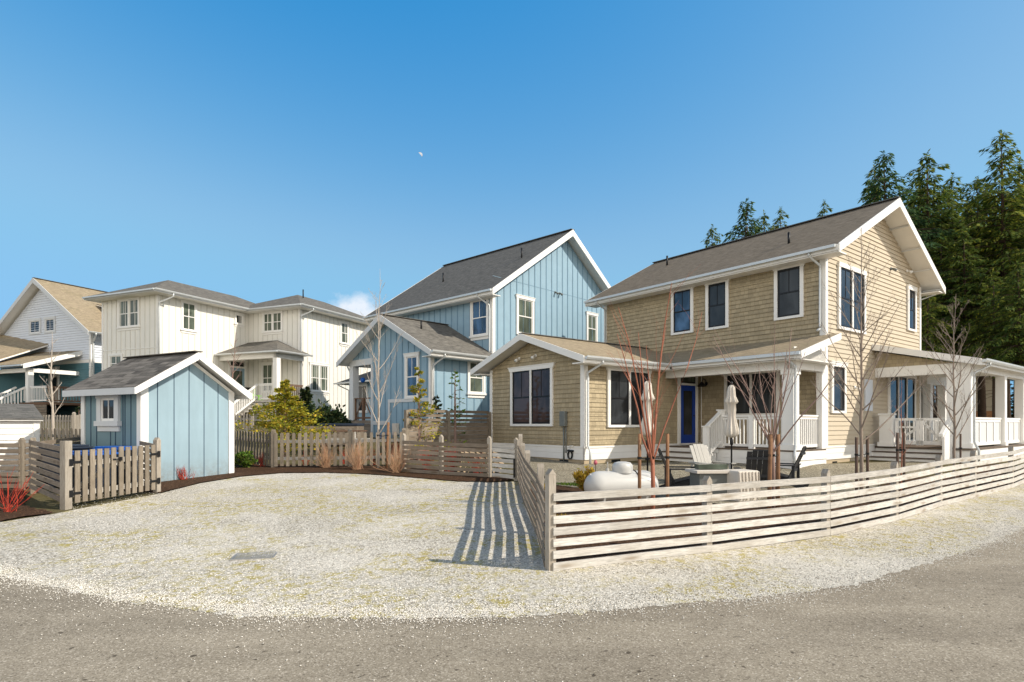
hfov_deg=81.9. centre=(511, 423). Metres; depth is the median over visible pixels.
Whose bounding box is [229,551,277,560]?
drain cover
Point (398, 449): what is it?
twig shrub
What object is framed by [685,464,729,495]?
fire table
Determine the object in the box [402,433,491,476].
slat fence
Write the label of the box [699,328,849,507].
young tree
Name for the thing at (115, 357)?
window
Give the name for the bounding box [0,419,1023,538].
ground
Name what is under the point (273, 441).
picket fence
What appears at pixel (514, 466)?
slat gate
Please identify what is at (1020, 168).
conifer tree
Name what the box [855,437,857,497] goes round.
tree stake
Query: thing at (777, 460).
tree stake
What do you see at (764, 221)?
conifer tree
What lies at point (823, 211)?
conifer tree
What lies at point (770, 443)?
tree stake
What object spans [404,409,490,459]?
privacy fence
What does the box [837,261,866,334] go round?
window
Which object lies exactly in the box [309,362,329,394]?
window
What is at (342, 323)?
window
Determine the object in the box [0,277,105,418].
two tone house
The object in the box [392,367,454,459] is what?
evergreen shrub
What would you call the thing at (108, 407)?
window
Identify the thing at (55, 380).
door
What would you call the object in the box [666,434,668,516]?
tree stake
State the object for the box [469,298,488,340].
window
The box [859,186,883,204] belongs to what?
conifer tree
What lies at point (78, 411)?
evergreen shrub
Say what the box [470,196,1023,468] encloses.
tan cottage
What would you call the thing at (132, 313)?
window
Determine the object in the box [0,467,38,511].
twig shrub
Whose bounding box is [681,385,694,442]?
door
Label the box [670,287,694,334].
window
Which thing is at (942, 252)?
conifer tree
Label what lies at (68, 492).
picket gate
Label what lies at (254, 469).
mulch bed
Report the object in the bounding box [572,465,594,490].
evergreen shrub
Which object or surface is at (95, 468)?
wheeled bin
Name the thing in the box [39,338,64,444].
young tree
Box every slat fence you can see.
[0,438,25,489]
[25,437,152,487]
[29,438,59,501]
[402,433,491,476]
[518,434,544,567]
[545,446,1023,570]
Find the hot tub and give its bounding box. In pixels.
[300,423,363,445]
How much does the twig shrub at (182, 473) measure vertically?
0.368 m
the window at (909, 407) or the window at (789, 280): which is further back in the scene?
the window at (909, 407)
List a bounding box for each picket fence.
[40,412,80,434]
[40,428,80,444]
[234,411,253,435]
[234,427,405,467]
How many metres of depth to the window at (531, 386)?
19.20 m
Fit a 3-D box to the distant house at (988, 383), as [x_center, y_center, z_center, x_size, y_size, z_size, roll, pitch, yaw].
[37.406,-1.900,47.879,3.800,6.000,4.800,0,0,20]
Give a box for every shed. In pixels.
[0,403,43,476]
[62,350,251,482]
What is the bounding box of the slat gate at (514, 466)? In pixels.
[492,438,518,480]
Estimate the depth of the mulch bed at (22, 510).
10.07 m
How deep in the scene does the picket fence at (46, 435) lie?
18.31 m
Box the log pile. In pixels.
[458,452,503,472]
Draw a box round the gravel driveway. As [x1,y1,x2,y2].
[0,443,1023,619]
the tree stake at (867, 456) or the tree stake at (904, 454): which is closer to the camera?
the tree stake at (867, 456)
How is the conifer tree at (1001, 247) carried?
on the ground
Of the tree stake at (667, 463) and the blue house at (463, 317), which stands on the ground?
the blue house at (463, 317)
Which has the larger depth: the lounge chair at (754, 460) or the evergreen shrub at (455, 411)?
the evergreen shrub at (455, 411)
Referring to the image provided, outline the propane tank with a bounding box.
[584,461,658,501]
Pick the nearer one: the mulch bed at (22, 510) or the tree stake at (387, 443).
the mulch bed at (22, 510)
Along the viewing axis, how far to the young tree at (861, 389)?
11.75 m
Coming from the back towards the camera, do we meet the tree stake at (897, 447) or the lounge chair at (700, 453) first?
the lounge chair at (700, 453)
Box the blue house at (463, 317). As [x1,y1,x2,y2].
[333,228,610,439]
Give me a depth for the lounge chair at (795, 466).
13.37 m
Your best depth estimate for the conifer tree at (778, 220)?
50.24 m
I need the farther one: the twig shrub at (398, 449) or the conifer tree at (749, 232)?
the conifer tree at (749, 232)
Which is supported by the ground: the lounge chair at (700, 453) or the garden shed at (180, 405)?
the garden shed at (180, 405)
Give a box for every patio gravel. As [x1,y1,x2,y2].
[496,452,582,482]
[544,461,934,503]
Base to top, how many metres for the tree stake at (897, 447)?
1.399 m
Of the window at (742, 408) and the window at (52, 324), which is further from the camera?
the window at (52, 324)
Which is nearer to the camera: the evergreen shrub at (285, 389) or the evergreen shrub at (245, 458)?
the evergreen shrub at (245, 458)
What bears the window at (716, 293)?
in the tan cottage
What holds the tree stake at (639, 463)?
on the mulch bed at (561, 489)
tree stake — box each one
[385,422,389,467]
[638,434,640,518]
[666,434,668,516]
[767,434,772,508]
[776,434,779,506]
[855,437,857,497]
[866,436,868,495]
[896,433,898,490]
[902,433,905,489]
[959,434,961,482]
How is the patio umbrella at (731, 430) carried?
on the patio gravel at (563, 475)
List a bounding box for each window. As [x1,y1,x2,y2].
[28,318,40,334]
[44,316,55,332]
[94,395,121,430]
[108,353,122,366]
[116,297,139,330]
[180,299,197,334]
[234,312,244,327]
[260,362,272,392]
[261,311,282,334]
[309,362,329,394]
[339,320,349,346]
[359,382,367,412]
[403,352,419,398]
[466,362,486,397]
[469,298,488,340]
[508,362,555,425]
[515,294,535,334]
[585,311,598,340]
[606,367,651,426]
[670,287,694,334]
[704,279,729,330]
[723,371,779,414]
[773,263,804,320]
[829,361,848,412]
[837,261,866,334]
[888,376,916,440]
[906,284,917,331]
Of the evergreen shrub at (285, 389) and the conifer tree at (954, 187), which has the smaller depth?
the evergreen shrub at (285, 389)
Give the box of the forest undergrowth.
[921,379,1013,417]
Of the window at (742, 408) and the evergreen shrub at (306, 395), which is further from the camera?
the evergreen shrub at (306, 395)
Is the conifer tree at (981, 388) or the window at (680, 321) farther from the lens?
the conifer tree at (981, 388)
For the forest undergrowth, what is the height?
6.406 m
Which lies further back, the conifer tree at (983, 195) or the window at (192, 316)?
the conifer tree at (983, 195)
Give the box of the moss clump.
[556,482,579,485]
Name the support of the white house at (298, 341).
on the ground
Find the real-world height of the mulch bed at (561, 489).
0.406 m
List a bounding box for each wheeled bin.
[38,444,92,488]
[72,450,117,489]
[91,446,131,483]
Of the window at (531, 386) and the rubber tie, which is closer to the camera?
the rubber tie
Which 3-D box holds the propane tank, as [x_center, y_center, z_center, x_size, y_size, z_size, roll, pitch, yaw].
[2.043,1.116,10.992,1.460,0.825,0.586,0,0,-14]
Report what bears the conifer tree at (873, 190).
on the ground
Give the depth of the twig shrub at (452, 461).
15.28 m
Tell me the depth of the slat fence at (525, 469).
8.64 m
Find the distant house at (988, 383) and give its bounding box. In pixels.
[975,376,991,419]
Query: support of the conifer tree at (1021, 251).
on the ground
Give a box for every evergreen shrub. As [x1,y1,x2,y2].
[71,406,80,414]
[234,379,334,456]
[234,450,257,467]
[288,387,315,433]
[294,398,354,425]
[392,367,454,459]
[430,394,451,439]
[444,371,467,452]
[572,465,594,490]
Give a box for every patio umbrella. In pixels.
[641,377,654,470]
[724,381,738,468]
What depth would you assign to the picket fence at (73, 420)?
25.11 m
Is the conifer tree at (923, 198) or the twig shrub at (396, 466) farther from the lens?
the conifer tree at (923, 198)
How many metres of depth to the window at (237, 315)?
36.93 m
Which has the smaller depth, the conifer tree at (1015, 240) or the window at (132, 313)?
the window at (132, 313)
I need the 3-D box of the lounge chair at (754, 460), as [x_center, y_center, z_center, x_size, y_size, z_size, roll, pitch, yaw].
[5.108,1.010,12.307,0.800,0.964,0.910,0,0,12]
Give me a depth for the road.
4.34 m
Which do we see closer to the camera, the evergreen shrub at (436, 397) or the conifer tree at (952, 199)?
the evergreen shrub at (436, 397)
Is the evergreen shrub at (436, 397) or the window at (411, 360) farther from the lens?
the window at (411, 360)
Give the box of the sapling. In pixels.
[893,381,909,490]
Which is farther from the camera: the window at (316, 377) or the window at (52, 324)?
the window at (52, 324)
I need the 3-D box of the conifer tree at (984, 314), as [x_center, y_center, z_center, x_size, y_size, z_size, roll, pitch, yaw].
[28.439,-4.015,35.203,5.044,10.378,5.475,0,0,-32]
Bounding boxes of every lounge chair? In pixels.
[658,448,693,486]
[688,444,735,468]
[733,450,775,496]
[767,446,808,487]
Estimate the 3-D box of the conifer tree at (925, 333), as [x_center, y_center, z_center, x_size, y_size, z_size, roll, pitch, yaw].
[25.317,-3.921,36.332,5.334,10.109,4.914,0,0,-21]
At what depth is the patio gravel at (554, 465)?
17.31 m
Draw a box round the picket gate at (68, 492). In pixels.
[60,437,160,509]
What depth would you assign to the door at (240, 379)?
36.96 m
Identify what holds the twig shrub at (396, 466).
on the mulch bed at (254, 469)
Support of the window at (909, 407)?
in the tan cottage
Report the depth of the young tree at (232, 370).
23.97 m
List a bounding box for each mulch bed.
[0,476,54,520]
[124,464,512,492]
[530,463,1023,561]
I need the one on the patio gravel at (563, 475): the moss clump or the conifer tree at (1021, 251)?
the moss clump
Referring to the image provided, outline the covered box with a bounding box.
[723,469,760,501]
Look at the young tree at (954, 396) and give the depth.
13.76 m
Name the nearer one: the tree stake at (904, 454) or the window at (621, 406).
the tree stake at (904, 454)
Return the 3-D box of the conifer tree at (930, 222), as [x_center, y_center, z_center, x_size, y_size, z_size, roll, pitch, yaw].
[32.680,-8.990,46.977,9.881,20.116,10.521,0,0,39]
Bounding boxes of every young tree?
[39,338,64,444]
[227,339,243,380]
[355,280,405,467]
[608,264,708,517]
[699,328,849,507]
[811,227,938,497]
[903,297,989,484]
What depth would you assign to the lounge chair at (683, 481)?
12.57 m
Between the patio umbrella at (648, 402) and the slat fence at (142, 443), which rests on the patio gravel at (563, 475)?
the patio umbrella at (648, 402)
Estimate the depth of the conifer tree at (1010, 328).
33.08 m
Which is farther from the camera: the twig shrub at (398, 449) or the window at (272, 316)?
the window at (272, 316)
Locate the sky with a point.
(255, 151)
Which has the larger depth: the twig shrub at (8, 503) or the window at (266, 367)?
the window at (266, 367)
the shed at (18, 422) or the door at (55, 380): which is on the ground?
the shed at (18, 422)
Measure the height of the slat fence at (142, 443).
1.328 m
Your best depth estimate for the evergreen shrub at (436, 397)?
19.97 m
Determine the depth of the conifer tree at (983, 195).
54.99 m
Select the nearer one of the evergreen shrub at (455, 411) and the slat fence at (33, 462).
the slat fence at (33, 462)
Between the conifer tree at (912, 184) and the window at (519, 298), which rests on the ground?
the conifer tree at (912, 184)
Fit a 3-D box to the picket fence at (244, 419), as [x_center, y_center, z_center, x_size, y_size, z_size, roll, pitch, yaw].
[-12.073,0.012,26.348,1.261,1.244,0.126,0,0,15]
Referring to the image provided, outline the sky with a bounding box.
[0,0,1023,410]
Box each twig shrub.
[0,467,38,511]
[176,466,194,478]
[253,454,265,466]
[309,442,338,467]
[341,437,375,469]
[373,440,414,472]
[381,435,399,458]
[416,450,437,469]
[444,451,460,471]
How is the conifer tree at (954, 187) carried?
on the ground
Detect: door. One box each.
[50,368,57,401]
[231,367,243,400]
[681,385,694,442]
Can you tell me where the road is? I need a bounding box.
[0,527,1023,681]
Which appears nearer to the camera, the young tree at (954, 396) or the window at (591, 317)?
the young tree at (954, 396)
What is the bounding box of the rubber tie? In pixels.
[652,456,669,458]
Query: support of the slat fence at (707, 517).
on the ground
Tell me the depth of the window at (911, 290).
21.68 m
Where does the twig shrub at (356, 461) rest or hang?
on the mulch bed at (254, 469)
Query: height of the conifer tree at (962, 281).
13.980 m
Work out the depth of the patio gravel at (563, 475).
16.02 m
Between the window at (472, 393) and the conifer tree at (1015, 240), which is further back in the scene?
the conifer tree at (1015, 240)
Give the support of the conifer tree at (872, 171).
on the ground
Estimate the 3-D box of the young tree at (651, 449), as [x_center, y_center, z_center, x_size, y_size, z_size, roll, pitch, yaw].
[2.321,-0.447,9.766,2.702,4.200,1.379,0,0,-25]
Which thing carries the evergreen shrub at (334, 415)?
on the ground
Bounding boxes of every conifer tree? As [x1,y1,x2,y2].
[700,224,723,247]
[722,197,764,242]
[752,209,774,233]
[769,208,789,230]
[816,199,832,217]
[858,162,909,213]
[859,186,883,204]
[861,150,970,325]
[899,148,994,417]
[902,167,975,416]
[907,189,970,305]
[921,227,1021,412]
[921,233,989,417]
[921,296,971,362]
[924,186,996,341]
[925,130,1023,417]
[926,176,1020,419]
[931,172,997,258]
[948,268,1022,417]
[959,179,1006,220]
[959,259,1023,417]
[962,223,1023,348]
[986,156,1023,416]
[989,172,1023,343]
[995,169,1023,399]
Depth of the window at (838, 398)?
18.02 m
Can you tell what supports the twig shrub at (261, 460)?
on the mulch bed at (254, 469)
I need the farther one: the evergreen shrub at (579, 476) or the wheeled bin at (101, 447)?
the wheeled bin at (101, 447)
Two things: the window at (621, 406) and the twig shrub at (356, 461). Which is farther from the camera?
the window at (621, 406)
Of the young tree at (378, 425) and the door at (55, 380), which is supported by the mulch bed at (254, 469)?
the young tree at (378, 425)
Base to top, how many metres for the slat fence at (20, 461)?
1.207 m
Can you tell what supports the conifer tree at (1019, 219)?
on the ground
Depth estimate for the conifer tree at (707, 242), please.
49.91 m
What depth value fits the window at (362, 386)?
32.78 m
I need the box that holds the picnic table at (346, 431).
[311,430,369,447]
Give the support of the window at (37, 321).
in the two tone house at (39, 315)
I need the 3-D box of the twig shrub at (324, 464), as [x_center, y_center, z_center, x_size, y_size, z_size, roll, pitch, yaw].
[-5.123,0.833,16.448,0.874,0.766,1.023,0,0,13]
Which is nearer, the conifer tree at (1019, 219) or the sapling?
the sapling
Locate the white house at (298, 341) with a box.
[82,280,371,420]

